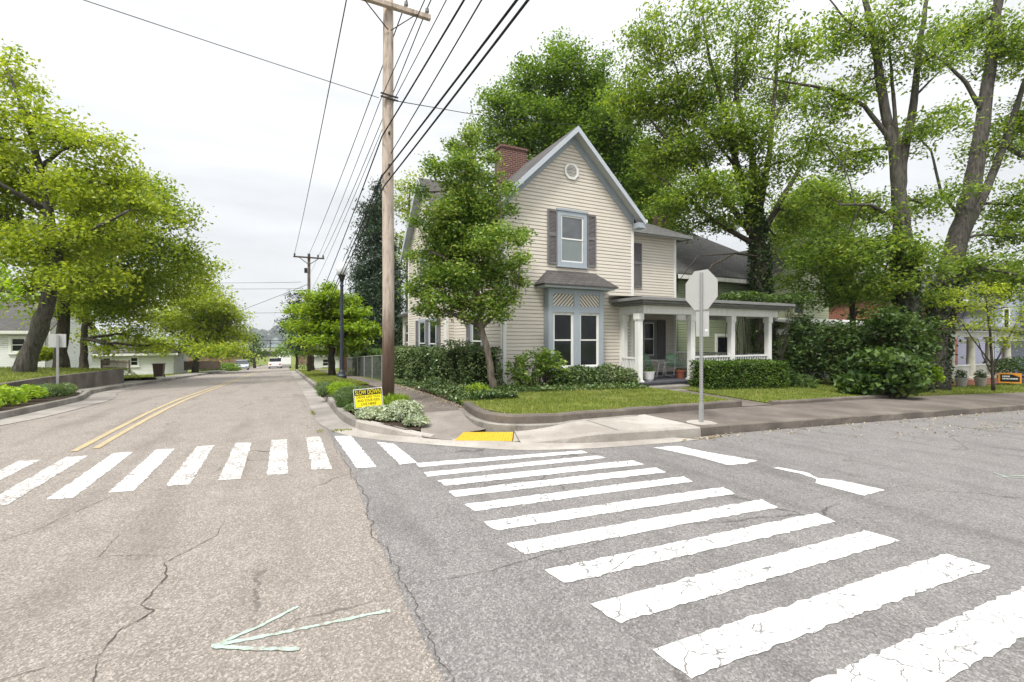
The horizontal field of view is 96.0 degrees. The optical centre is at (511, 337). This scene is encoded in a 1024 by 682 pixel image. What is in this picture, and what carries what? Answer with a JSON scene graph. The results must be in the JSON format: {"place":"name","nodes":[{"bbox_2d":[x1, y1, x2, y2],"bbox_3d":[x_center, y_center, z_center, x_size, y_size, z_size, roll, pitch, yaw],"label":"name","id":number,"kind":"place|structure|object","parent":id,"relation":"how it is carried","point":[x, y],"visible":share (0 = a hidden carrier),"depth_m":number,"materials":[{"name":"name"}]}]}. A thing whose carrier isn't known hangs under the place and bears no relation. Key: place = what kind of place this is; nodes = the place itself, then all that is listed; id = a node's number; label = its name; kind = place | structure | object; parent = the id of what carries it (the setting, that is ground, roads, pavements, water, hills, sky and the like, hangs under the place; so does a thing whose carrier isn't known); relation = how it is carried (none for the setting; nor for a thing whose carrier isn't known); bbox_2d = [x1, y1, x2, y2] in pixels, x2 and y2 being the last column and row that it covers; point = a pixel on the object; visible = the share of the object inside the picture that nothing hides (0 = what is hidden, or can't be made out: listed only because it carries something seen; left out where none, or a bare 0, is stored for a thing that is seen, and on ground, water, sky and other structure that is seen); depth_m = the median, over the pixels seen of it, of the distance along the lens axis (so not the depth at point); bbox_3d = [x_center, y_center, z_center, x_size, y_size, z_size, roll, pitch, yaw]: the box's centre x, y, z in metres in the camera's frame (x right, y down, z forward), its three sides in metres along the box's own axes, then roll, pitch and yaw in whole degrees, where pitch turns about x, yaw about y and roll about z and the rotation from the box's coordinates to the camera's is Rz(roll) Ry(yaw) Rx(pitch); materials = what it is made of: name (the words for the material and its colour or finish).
{"place":"outdoors","nodes":[
{"label":"outdoors","id":0,"kind":"place"},
{"bbox_2d":[0,392,79,410],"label":"soil","id":1,"kind":"structure","parent":0,"point":[8,406],"depth_m":11.81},
{"bbox_2d":[0,384,49,406],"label":"groundcover plant","id":2,"kind":"object","parent":1,"relation":"on","point":[10,394],"visible":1,"depth_m":11.19,"materials":[{"name":"green plant"}]},
{"bbox_2d":[18,381,78,399],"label":"groundcover plant","id":3,"kind":"object","parent":1,"relation":"on","point":[62,389],"visible":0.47,"depth_m":13.71,"materials":[{"name":"green plant"}]},
{"bbox_2d":[48,334,65,383],"bbox_3d":[-15.260,0.920,15.455,0.441,2.099,0.067,0,0,-29],"label":"road sign","id":4,"kind":"object","parent":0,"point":[57,341],"visible":0.82,"depth_m":15.44,"materials":[{"name":"metal"}]},
{"bbox_2d":[0,366,140,382],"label":"lawn","id":5,"kind":"structure","parent":0,"point":[4,376],"depth_m":18.61,"materials":[{"name":"green plant"}]},
{"bbox_2d":[0,263,44,318],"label":"tree","id":6,"kind":"object","parent":5,"relation":"on","point":[6,282],"visible":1,"depth_m":11.32,"materials":[{"name":"green plant"}]},
{"bbox_2d":[0,38,196,372],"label":"tree","id":7,"kind":"object","parent":5,"relation":"on","point":[43,192],"visible":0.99,"depth_m":18.71,"materials":[{"name":"green plant"}]},
{"bbox_2d":[1,157,226,367],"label":"tree","id":8,"kind":"object","parent":5,"relation":"on","point":[149,262],"visible":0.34,"depth_m":26.09,"materials":[{"name":"green plant"}]},
{"bbox_2d":[77,370,222,392],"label":"sidewalk","id":9,"kind":"structure","parent":0,"point":[134,381],"depth_m":26.82,"materials":[{"name":"grey concrete"}]},
{"bbox_2d":[92,331,287,343],"bbox_3d":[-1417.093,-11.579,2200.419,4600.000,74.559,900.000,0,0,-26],"label":"hills","id":10,"kind":"structure","parent":0,"point":[275,338],"depth_m":1924.76,"materials":[{"name":"green plant"}]},
{"bbox_2d":[223,325,291,343],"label":"woods","id":11,"kind":"object","parent":10,"relation":"on","point":[270,334],"visible":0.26,"depth_m":1780.44,"materials":[{"name":"green plant"}]},
{"bbox_2d":[0,365,444,681],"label":"road","id":12,"kind":"structure","parent":0,"point":[216,527],"depth_m":3.70,"materials":[{"name":"grey asphalt"}]},
{"bbox_2d":[0,365,263,424],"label":"gutter","id":13,"kind":"object","parent":12,"relation":"on","point":[99,397],"visible":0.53,"depth_m":12.06,"materials":[{"name":"concrete"}]},
{"bbox_2d":[291,371,354,429],"bbox_3d":[-14.427,2.772,31.296,0.705,2.165,51.100,0,0,-26],"label":"gutter","id":14,"kind":"object","parent":12,"relation":"on","point":[325,415],"visible":0.84,"depth_m":11.11,"materials":[{"name":"concrete"}]},
{"bbox_2d":[297,369,368,384],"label":"lawn","id":15,"kind":"structure","parent":0,"point":[307,376],"depth_m":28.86,"materials":[{"name":"green plant"}]},
{"bbox_2d":[336,259,346,380],"bbox_3d":[-7.104,-0.708,19.240,0.460,5.168,0.460,0,0,-26],"label":"street lamp","id":16,"kind":"object","parent":15,"relation":"on","point":[341,372],"visible":0.85,"depth_m":19.18,"materials":[{"name":"black metal"}]},
{"bbox_2d":[332,385,419,429],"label":"soil","id":17,"kind":"structure","parent":0,"point":[395,423],"depth_m":8.46,"materials":[{"name":"brown soil"}]},
{"bbox_2d":[331,385,363,401],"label":"bed plant","id":18,"kind":"object","parent":17,"relation":"on","point":[345,392],"visible":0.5,"depth_m":11.02,"materials":[{"name":"green plant"}]},
{"bbox_2d":[353,387,382,408],"bbox_3d":[-2.876,1.327,9.258,0.555,0.625,0.024,-5,1,-12],"label":"yard sign","id":19,"kind":"object","parent":17,"relation":"on","point":[368,397],"visible":0.98,"depth_m":9.24,"materials":[{"name":"yellow plastic"}]},
{"bbox_2d":[354,405,384,419],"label":"bed plant","id":20,"kind":"object","parent":17,"relation":"on","point":[368,412],"visible":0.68,"depth_m":8.78,"materials":[{"name":"green plant"}]},
{"bbox_2d":[361,0,430,395],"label":"utility pole","id":21,"kind":"object","parent":17,"relation":"on","point":[389,6],"visible":0.96,"depth_m":10.72,"materials":[{"name":"brown wood"}]},
{"bbox_2d":[84,0,378,97],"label":"overhead wire","id":22,"kind":"object","parent":21,"relation":"attached to","point":[223,46],"visible":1,"depth_m":8.87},
{"bbox_2d":[295,0,346,249],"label":"overhead wire","id":23,"kind":"object","parent":21,"relation":"attached to","point":[326,102],"visible":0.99,"depth_m":14.36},
{"bbox_2d":[314,0,424,264],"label":"overhead wire","id":24,"kind":"object","parent":21,"relation":"attached to","point":[377,108],"visible":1,"depth_m":10.61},
{"bbox_2d":[323,0,464,288],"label":"overhead wire","id":25,"kind":"object","parent":21,"relation":"attached to","point":[446,29],"visible":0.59,"depth_m":8.81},
{"bbox_2d":[326,0,481,294],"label":"overhead wire","id":26,"kind":"object","parent":21,"relation":"attached to","point":[418,107],"visible":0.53,"depth_m":7.94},
{"bbox_2d":[322,0,517,312],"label":"overhead wire","id":27,"kind":"object","parent":21,"relation":"attached to","point":[475,54],"visible":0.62,"depth_m":6.98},
{"bbox_2d":[323,0,529,313],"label":"overhead wire","id":28,"kind":"object","parent":21,"relation":"attached to","point":[484,56],"visible":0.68,"depth_m":6.46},
{"bbox_2d":[381,399,424,420],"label":"bed plant","id":29,"kind":"object","parent":17,"relation":"on","point":[403,407],"visible":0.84,"depth_m":8.64,"materials":[{"name":"green plant"}]},
{"bbox_2d":[401,414,430,426],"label":"bed plant","id":30,"kind":"object","parent":17,"relation":"on","point":[418,420],"visible":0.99,"depth_m":8.36,"materials":[{"name":"green plant"}]},
{"bbox_2d":[315,368,462,411],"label":"sidewalk","id":31,"kind":"structure","parent":0,"point":[425,402],"depth_m":11.88,"materials":[{"name":"grey concrete"}]},
{"bbox_2d":[380,380,480,405],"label":"soil","id":32,"kind":"structure","parent":0,"point":[436,395],"depth_m":12.39,"materials":[{"name":"brown soil"}]},
{"bbox_2d":[394,338,504,385],"bbox_3d":[-3.148,1.013,17.186,1.326,2.002,10.580,0,0,-28],"label":"hedge","id":33,"kind":"object","parent":32,"relation":"on","point":[466,364],"visible":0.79,"depth_m":14.33,"materials":[{"name":"green plant"}]},
{"bbox_2d":[394,376,648,404],"bbox_3d":[-0.536,1.599,16.334,6.224,0.887,10.575,0,0,-26],"label":"ground ivy","id":34,"kind":"object","parent":32,"relation":"on","point":[437,385],"visible":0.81,"depth_m":12.53,"materials":[{"name":"green plant"}]},
{"bbox_2d":[420,410,484,439],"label":"sidewalk","id":35,"kind":"structure","parent":0,"point":[450,424],"depth_m":8.67,"materials":[{"name":"concrete"}]},
{"bbox_2d":[456,432,512,440],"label":"tactile paving","id":36,"kind":"structure","parent":0,"point":[486,436],"depth_m":7.88,"materials":[{"name":"yellow plastic"}]},
{"bbox_2d":[0,0,1023,335],"label":"sky","id":37,"kind":"structure","parent":0,"point":[240,131],"materials":[{"name":"white"}]},
{"bbox_2d":[68,348,1018,449],"bbox_3d":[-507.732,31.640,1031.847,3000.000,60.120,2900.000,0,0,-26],"label":"ground","id":38,"kind":"structure","parent":0,"point":[263,362],"depth_m":49.73,"materials":[{"name":"green plant"}]},
{"bbox_2d":[0,299,98,367],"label":"house","id":39,"kind":"structure","parent":38,"relation":"on","point":[12,338],"depth_m":29.82,"materials":[{"name":"white"}]},
{"bbox_2d":[8,336,25,353],"bbox_3d":[-31.223,0.472,29.139,0.960,1.145,0.100,0,0,-26],"label":"window","id":40,"kind":"structure","parent":39,"relation":"in","point":[15,343],"depth_m":29.07,"materials":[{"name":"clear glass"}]},
{"bbox_2d":[0,369,123,389],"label":"wall","id":41,"kind":"structure","parent":38,"relation":"on","point":[96,378],"depth_m":18.77,"materials":[{"name":"concrete"}]},
{"bbox_2d":[100,359,129,371],"bbox_3d":[-31.070,2.163,36.067,4.502,0.975,0.150,0,0,27],"label":"picket fence","id":42,"kind":"object","parent":38,"relation":"on","point":[107,363],"visible":0.71,"depth_m":35.98,"materials":[{"name":"white wood"}]},
{"bbox_2d":[0,365,262,418],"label":"kerb","id":43,"kind":"structure","parent":38,"relation":"on","point":[84,395],"depth_m":13.20,"materials":[{"name":"concrete"}]},
{"bbox_2d":[37,248,239,368],"bbox_3d":[-24.316,-1.710,29.280,11.456,7.972,7.166,0,0,11],"label":"tree","id":44,"kind":"object","parent":38,"relation":"on","point":[122,333],"visible":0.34,"depth_m":29.82,"materials":[{"name":"green plant"}]},
{"bbox_2d":[89,336,187,374],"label":"house","id":45,"kind":"structure","parent":38,"relation":"on","point":[140,364],"depth_m":43.24,"materials":[{"name":"white"}]},
{"bbox_2d":[131,271,260,372],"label":"tree","id":46,"kind":"object","parent":38,"relation":"on","point":[211,329],"visible":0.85,"depth_m":47.03,"materials":[{"name":"green plant"}]},
{"bbox_2d":[183,361,220,370],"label":"board fence","id":47,"kind":"object","parent":38,"relation":"on","point":[203,365],"visible":0.69,"depth_m":53.52,"materials":[{"name":"brown wood"}]},
{"bbox_2d":[174,340,306,364],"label":"railway bridge","id":48,"kind":"structure","parent":38,"relation":"on","point":[300,360],"depth_m":130.74,"materials":[{"name":"metal"}]},
{"bbox_2d":[236,331,272,367],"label":"tree","id":49,"kind":"object","parent":38,"relation":"on","point":[261,353],"visible":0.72,"depth_m":84.02,"materials":[{"name":"green plant"}]},
{"bbox_2d":[270,333,306,369],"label":"tree","id":50,"kind":"object","parent":38,"relation":"on","point":[284,353],"visible":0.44,"depth_m":56.60,"materials":[{"name":"green plant"}]},
{"bbox_2d":[268,287,318,370],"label":"tree","id":51,"kind":"object","parent":38,"relation":"on","point":[290,295],"visible":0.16,"depth_m":42.17,"materials":[{"name":"green plant"}]},
{"bbox_2d":[293,253,323,371],"bbox_3d":[-17.176,-1.938,38.984,2.400,10.365,0.376,0,0,-26],"label":"utility pole","id":52,"kind":"object","parent":38,"relation":"on","point":[307,270],"visible":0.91,"depth_m":38.91,"materials":[{"name":"brown wood"}]},
{"bbox_2d":[295,369,359,426],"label":"kerb","id":53,"kind":"structure","parent":38,"relation":"on","point":[343,415],"depth_m":10.10,"materials":[{"name":"concrete"}]},
{"bbox_2d":[277,279,381,374],"bbox_3d":[-11.060,-0.615,28.540,6.444,6.278,6.804,0,0,-26],"label":"tree","id":54,"kind":"object","parent":38,"relation":"on","point":[324,329],"visible":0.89,"depth_m":27.23,"materials":[{"name":"green plant"}]},
{"bbox_2d":[314,345,351,367],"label":"house","id":55,"kind":"structure","parent":38,"relation":"on","point":[320,362],"depth_m":64.92,"materials":[{"name":"white"}]},
{"bbox_2d":[347,355,381,380],"bbox_3d":[-8.796,1.718,26.822,0.060,1.896,13.160,0,0,-26],"label":"chain link fence","id":56,"kind":"object","parent":38,"relation":"on","point":[372,361],"visible":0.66,"depth_m":25.27,"materials":[{"name":"metal"}]},
{"bbox_2d":[354,348,381,377],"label":"hedge","id":57,"kind":"object","parent":38,"relation":"on","point":[373,352],"visible":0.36,"depth_m":26.69,"materials":[{"name":"green plant"}]},
{"bbox_2d":[335,175,407,361],"bbox_3d":[-10.606,-4.964,35.994,8.179,15.594,6.792,0,0,30],"label":"conifer","id":58,"kind":"object","parent":38,"relation":"on","point":[370,291],"visible":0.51,"depth_m":35.09,"materials":[{"name":"green plant"}]},
{"bbox_2d":[355,419,434,437],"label":"kerb","id":59,"kind":"structure","parent":38,"relation":"on","point":[369,426],"depth_m":8.14,"materials":[{"name":"concrete"}]},
{"bbox_2d":[394,163,436,309],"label":"tree","id":60,"kind":"object","parent":38,"relation":"on","point":[407,203],"visible":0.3,"depth_m":45.90,"materials":[{"name":"green plant"}]},
{"bbox_2d":[460,26,693,224],"bbox_3d":[5.081,-11.006,35.447,18.283,26.607,9.522,0,0,-3],"label":"maple tree","id":61,"kind":"object","parent":38,"relation":"on","point":[579,107],"visible":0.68,"depth_m":33.72,"materials":[{"name":"green plant"}]},
{"bbox_2d":[397,126,795,385],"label":"house","id":62,"kind":"structure","parent":38,"relation":"on","point":[601,290],"depth_m":15.24,"materials":[{"name":"beige"}]},
{"bbox_2d":[428,318,435,347],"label":"window","id":63,"kind":"structure","parent":62,"relation":"in","point":[431,329],"depth_m":19.44,"materials":[{"name":"clear glass"}]},
{"bbox_2d":[470,314,482,347],"bbox_3d":[-1.210,0.137,15.710,0.100,2.115,1.160,0,0,-26],"label":"window","id":64,"kind":"structure","parent":62,"relation":"in","point":[475,337],"depth_m":15.84,"materials":[{"name":"clear glass"}]},
{"bbox_2d":[553,312,572,367],"bbox_3d":[1.601,0.075,14.538,0.770,1.750,0.065,0,0,-26],"label":"window","id":65,"kind":"structure","parent":62,"relation":"in","point":[562,321],"depth_m":14.55,"materials":[{"name":"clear glass"}]},
{"bbox_2d":[556,210,587,268],"bbox_3d":[1.957,-3.172,14.950,1.200,1.814,0.100,0,0,-26],"label":"window","id":66,"kind":"structure","parent":62,"relation":"in","point":[571,226],"depth_m":14.95,"materials":[{"name":"white glass"}]},
{"bbox_2d":[534,270,618,371],"bbox_3d":[2.077,-0.540,14.691,2.820,3.200,0.630,0,0,-26],"label":"bay window","id":67,"kind":"structure","parent":62,"relation":"in","point":[576,293],"depth_m":14.65,"materials":[{"name":"blue"}]},
{"bbox_2d":[580,313,598,366],"bbox_3d":[2.489,0.075,14.975,0.770,1.750,0.065,0,0,-26],"label":"window","id":68,"kind":"structure","parent":62,"relation":"in","point":[589,322],"depth_m":14.99,"materials":[{"name":"white glass"}]},
{"bbox_2d":[643,319,657,359],"bbox_3d":[5.662,0.072,19.002,0.840,1.645,0.100,0,0,-26],"label":"window","id":69,"kind":"structure","parent":62,"relation":"in","point":[649,326],"depth_m":19.03,"materials":[{"name":"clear glass"}]},
{"bbox_2d":[459,399,741,436],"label":"retaining kerb","id":70,"kind":"structure","parent":38,"relation":"on","point":[487,420],"depth_m":8.82,"materials":[{"name":"concrete"}]},
{"bbox_2d":[520,426,700,442],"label":"kerb","id":71,"kind":"structure","parent":38,"relation":"on","point":[691,432],"depth_m":7.66,"materials":[{"name":"concrete"}]},
{"bbox_2d":[594,0,847,360],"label":"tree","id":72,"kind":"object","parent":38,"relation":"on","point":[687,154],"visible":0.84,"depth_m":23.62,"materials":[{"name":"green plant"}]},
{"bbox_2d":[653,214,877,378],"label":"house","id":73,"kind":"structure","parent":38,"relation":"on","point":[730,274],"depth_m":24.91,"materials":[{"name":"grey"}]},
{"bbox_2d":[715,334,726,354],"bbox_3d":[11.143,0.872,24.352,1.160,2.145,0.100,0,0,-26],"label":"window","id":74,"kind":"structure","parent":73,"relation":"in","point":[719,338],"depth_m":24.30,"materials":[{"name":"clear glass"}]},
{"bbox_2d":[764,169,875,242],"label":"tree","id":75,"kind":"object","parent":38,"relation":"on","point":[838,225],"visible":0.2,"depth_m":44.22,"materials":[{"name":"green plant"}]},
{"bbox_2d":[769,394,891,404],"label":"retaining kerb","id":76,"kind":"structure","parent":38,"relation":"on","point":[795,401],"depth_m":13.39,"materials":[{"name":"concrete"}]},
{"bbox_2d":[694,404,1023,436],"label":"kerb","id":77,"kind":"structure","parent":38,"relation":"on","point":[728,428],"depth_m":10.04,"materials":[{"name":"concrete"}]},
{"bbox_2d":[828,268,1023,385],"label":"house","id":78,"kind":"structure","parent":38,"relation":"on","point":[970,367],"depth_m":26.78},
{"bbox_2d":[908,0,1023,390],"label":"tree","id":79,"kind":"object","parent":38,"relation":"on","point":[978,190],"visible":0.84,"depth_m":20.27,"materials":[{"name":"green plant"}]},
{"bbox_2d":[950,383,1023,394],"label":"grass","id":80,"kind":"structure","parent":38,"relation":"on","point":[985,389],"depth_m":22.07,"materials":[{"name":"green plant"}]},
{"bbox_2d":[932,279,1023,389],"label":"tree","id":81,"kind":"object","parent":80,"relation":"on","point":[988,320],"visible":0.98,"depth_m":17.37,"materials":[{"name":"green plant"}]},
{"bbox_2d":[998,373,1021,386],"bbox_3d":[24.315,2.069,22.507,0.860,0.700,0.026,0,0,22],"label":"yard sign","id":82,"kind":"object","parent":80,"relation":"on","point":[1009,377],"visible":1,"depth_m":22.50,"materials":[{"name":"orange plastic"}]},
{"bbox_2d":[978,355,1023,384],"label":"bush","id":83,"kind":"object","parent":38,"relation":"on","point":[1010,366],"visible":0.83,"depth_m":26.79,"materials":[{"name":"green plant"}]},
{"bbox_2d":[455,382,735,420],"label":"lawn","id":84,"kind":"structure","parent":0,"point":[498,411],"depth_m":10.44,"materials":[{"name":"green plant"}]},
{"bbox_2d":[394,119,538,387],"bbox_3d":[-1.329,-2.087,12.431,4.168,7.277,2.960,0,0,12],"label":"tree","id":85,"kind":"object","parent":84,"relation":"on","point":[465,241],"visible":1,"depth_m":12.01,"materials":[{"name":"green plant"}]},
{"bbox_2d":[513,414,693,440],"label":"sidewalk","id":86,"kind":"structure","parent":0,"point":[644,421],"depth_m":8.26,"materials":[{"name":"concrete"}]},
{"bbox_2d":[328,410,1023,681],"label":"cross road","id":87,"kind":"structure","parent":0,"point":[878,553],"depth_m":3.63,"materials":[{"name":"grey asphalt"}]},
{"bbox_2d":[332,428,698,449],"bbox_3d":[-0.127,1.709,7.651,6.580,0.038,1.317,0,0,7],"label":"gutter","id":88,"kind":"object","parent":87,"relation":"on","point":[505,445],"visible":1,"depth_m":7.44,"materials":[{"name":"concrete"}]},
{"bbox_2d":[682,410,1023,442],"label":"leaf litter","id":89,"kind":"object","parent":87,"relation":"on","point":[708,436],"visible":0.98,"depth_m":9.67,"materials":[{"name":"brown plant"}]},
{"bbox_2d":[680,378,962,405],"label":"lawn","id":90,"kind":"structure","parent":0,"point":[911,395],"depth_m":14.94,"materials":[{"name":"green plant"}]},
{"bbox_2d":[686,358,791,389],"bbox_3d":[7.872,1.275,15.861,4.227,1.211,1.090,0,0,-26],"label":"hedge","id":91,"kind":"object","parent":90,"relation":"on","point":[738,373],"visible":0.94,"depth_m":15.43,"materials":[{"name":"green plant"}]},
{"bbox_2d":[717,291,819,360],"bbox_3d":[10.255,0.064,18.575,4.047,3.947,1.745,0,0,0],"label":"ivy plant","id":92,"kind":"object","parent":90,"relation":"on","point":[737,295],"visible":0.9,"depth_m":18.38,"materials":[{"name":"green plant"}]},
{"bbox_2d":[784,368,818,388],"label":"bush","id":93,"kind":"object","parent":90,"relation":"on","point":[800,380],"visible":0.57,"depth_m":16.91,"materials":[{"name":"green plant"}]},
{"bbox_2d":[773,309,847,384],"bbox_3d":[12.183,0.456,19.045,2.876,3.336,2.163,0,0,4],"label":"bush","id":94,"kind":"object","parent":90,"relation":"on","point":[801,357],"visible":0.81,"depth_m":18.73,"materials":[{"name":"green plant"}]},
{"bbox_2d":[761,219,929,326],"bbox_3d":[16.555,-1.676,22.435,10.585,7.367,5.271,0,0,-26],"label":"tree","id":95,"kind":"object","parent":90,"relation":"on","point":[839,300],"visible":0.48,"depth_m":21.42,"materials":[{"name":"green plant"}]},
{"bbox_2d":[806,319,894,383],"bbox_3d":[13.672,0.673,18.517,3.232,2.974,2.926,0,0,32],"label":"bush","id":96,"kind":"object","parent":90,"relation":"on","point":[851,342],"visible":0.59,"depth_m":18.21,"materials":[{"name":"green plant"}]},
{"bbox_2d":[743,0,996,389],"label":"tree","id":97,"kind":"object","parent":90,"relation":"on","point":[901,283],"visible":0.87,"depth_m":18.58,"materials":[{"name":"green plant"}]},
{"bbox_2d":[833,346,934,398],"bbox_3d":[12.423,1.168,15.404,2.858,1.833,2.246,0,0,-26],"label":"bush","id":98,"kind":"object","parent":90,"relation":"on","point":[899,371],"visible":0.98,"depth_m":14.95,"materials":[{"name":"green plant"}]},
{"bbox_2d":[851,303,948,391],"bbox_3d":[14.818,0.415,17.583,3.098,3.546,2.528,0,0,-26],"label":"bush","id":99,"kind":"object","parent":90,"relation":"on","point":[887,321],"visible":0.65,"depth_m":17.26,"materials":[{"name":"green plant"}]},
{"bbox_2d":[647,392,1023,424],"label":"sidewalk","id":100,"kind":"structure","parent":0,"point":[790,411],"depth_m":11.88,"materials":[{"name":"grey concrete"}]},
{"bbox_2d":[686,269,717,424],"bbox_3d":[3.583,0.187,8.724,0.591,2.938,0.582,0,0,24],"label":"stop sign","id":101,"kind":"object","parent":100,"relation":"on","point":[701,290],"visible":0.97,"depth_m":8.70,"materials":[{"name":"metal"}]},
{"bbox_2d":[921,262,1023,382],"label":"house","id":102,"kind":"structure","parent":0,"point":[1015,353],"depth_m":31.93,"materials":[{"name":"white"}]},
{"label":"soil","id":103,"kind":"structure","parent":0,"visible":0},
{"bbox_2d":[504,347,570,385],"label":"bush","id":104,"kind":"object","parent":103,"relation":"on","point":[545,358],"visible":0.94,"depth_m":13.08,"materials":[{"name":"green plant"}]},
{"bbox_2d":[547,363,639,386],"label":"bush","id":105,"kind":"object","parent":103,"relation":"on","point":[621,374],"visible":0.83,"depth_m":13.94,"materials":[{"name":"green plant"}]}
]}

